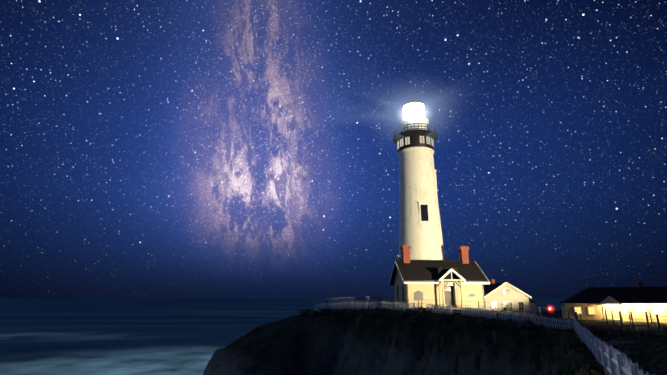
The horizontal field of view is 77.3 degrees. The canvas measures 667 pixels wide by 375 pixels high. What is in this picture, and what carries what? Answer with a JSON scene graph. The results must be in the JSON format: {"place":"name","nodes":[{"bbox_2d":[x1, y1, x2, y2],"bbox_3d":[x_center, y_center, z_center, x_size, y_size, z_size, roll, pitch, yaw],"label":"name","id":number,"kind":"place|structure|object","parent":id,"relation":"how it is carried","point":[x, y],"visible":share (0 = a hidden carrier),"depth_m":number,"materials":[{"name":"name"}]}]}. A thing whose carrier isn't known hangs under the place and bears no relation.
{"place":"outdoors","nodes":[
{"label":"outdoors","id":0,"kind":"place"},
{"bbox_2d":[0,299,564,374],"bbox_3d":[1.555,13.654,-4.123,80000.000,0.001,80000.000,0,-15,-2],"label":"sea water","id":1,"kind":"structure","parent":0,"point":[114,336],"depth_m":192.18,"materials":[{"name":"blue liquid"}]},
{"bbox_2d":[0,0,666,298],"label":"sky","id":2,"kind":"structure","parent":0,"point":[150,149],"materials":[{"name":"blue"}]},
{"bbox_2d":[203,306,666,374],"bbox_3d":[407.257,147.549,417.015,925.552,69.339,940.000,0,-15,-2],"label":"terrain","id":3,"kind":"structure","parent":0,"point":[289,346],"depth_m":48.64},
{"bbox_2d":[300,309,311,315],"bbox_3d":[-3.568,17.736,59.430,2.388,0.922,2.437,13,-20,-40],"label":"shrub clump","id":4,"kind":"object","parent":3,"relation":"on","point":[305,312],"visible":0.62,"depth_m":58.72,"materials":[{"name":"green plant"}]},
{"bbox_2d":[308,310,317,315],"bbox_3d":[-2.744,17.453,58.065,1.765,0.673,1.803,7,-17,-25],"label":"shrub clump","id":5,"kind":"object","parent":3,"relation":"on","point":[313,313],"visible":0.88,"depth_m":57.49,"materials":[{"name":"green plant"}]},
{"bbox_2d":[317,308,331,314],"bbox_3d":[-1.291,17.132,57.599,2.191,0.830,2.319,3,-15,-10],"label":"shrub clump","id":6,"kind":"object","parent":3,"relation":"on","point":[324,311],"visible":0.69,"depth_m":57.00,"materials":[{"name":"green plant"}]},
{"bbox_2d":[327,296,382,308],"bbox_3d":[3.039,17.458,62.715,7.870,2.087,6.070,0,-15,-2],"label":"chain link enclosure","id":7,"kind":"object","parent":3,"relation":"on","point":[378,299],"visible":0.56,"depth_m":63.69,"materials":[{"name":"metal"}]},
{"bbox_2d":[414,291,422,302],"bbox_3d":[10.563,14.020,51.711,1.150,2.370,0.145,2,-15,-6],"label":"interpretive sign","id":8,"kind":"object","parent":3,"relation":"on","point":[418,295],"visible":0.9,"depth_m":51.78,"materials":[{"name":"grey wood"}]},
{"bbox_2d":[393,94,444,259],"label":"lighthouse tower","id":9,"kind":"structure","parent":3,"relation":"on","point":[420,229],"depth_m":65.99,"materials":[{"name":"white paint"}]},
{"bbox_2d":[389,245,489,309],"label":"house","id":10,"kind":"structure","parent":3,"relation":"on","point":[461,281],"depth_m":55.67,"materials":[{"name":"beige paint"}]},
{"bbox_2d":[314,301,574,329],"bbox_3d":[10.056,15.223,50.523,34.105,2.922,0.131,-13,-19,39],"label":"picket fence","id":11,"kind":"object","parent":3,"relation":"on","point":[380,306],"visible":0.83,"depth_m":46.75,"materials":[{"name":"white wood"}]},
{"bbox_2d":[354,299,581,321],"bbox_3d":[21.227,16.865,55.994,35.614,3.681,9.538,3,-15,-11],"label":"fence","id":12,"kind":"object","parent":3,"relation":"on","point":[421,303],"visible":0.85,"depth_m":53.13,"materials":[{"name":"white wood"}]},
{"bbox_2d":[294,305,666,374],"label":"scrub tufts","id":13,"kind":"object","parent":3,"relation":"on","point":[588,365],"visible":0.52,"depth_m":39.73,"materials":[{"name":"green plant"}]},
{"bbox_2d":[483,279,536,314],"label":"building","id":14,"kind":"structure","parent":3,"relation":"on","point":[506,294],"depth_m":69.89,"materials":[{"name":"beige paint"}]},
{"bbox_2d":[518,320,536,327],"bbox_3d":[19.094,13.351,40.931,1.626,0.704,1.778,11,-18,-36],"label":"shrub clump","id":15,"kind":"object","parent":3,"relation":"on","point":[527,323],"visible":0.96,"depth_m":40.45,"materials":[{"name":"green plant"}]},
{"bbox_2d":[559,282,666,322],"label":"hostel building","id":16,"kind":"structure","parent":3,"relation":"on","point":[591,303],"depth_m":77.24,"materials":[{"name":"beige paint"}]},
{"bbox_2d":[573,319,654,374],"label":"picket fence","id":17,"kind":"object","parent":3,"relation":"on","point":[611,360],"visible":0.83,"depth_m":14.82,"materials":[{"name":"white wood"}]},
{"bbox_2d":[605,310,666,333],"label":"wire fence","id":18,"kind":"object","parent":3,"relation":"on","point":[647,319],"visible":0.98,"depth_m":42.31,"materials":[{"name":"brown wood"}]},
{"bbox_2d":[655,327,666,337],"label":"shrub clump","id":19,"kind":"object","parent":3,"relation":"on","point":[661,332],"visible":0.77,"depth_m":23.18,"materials":[{"name":"green plant"}]}
]}

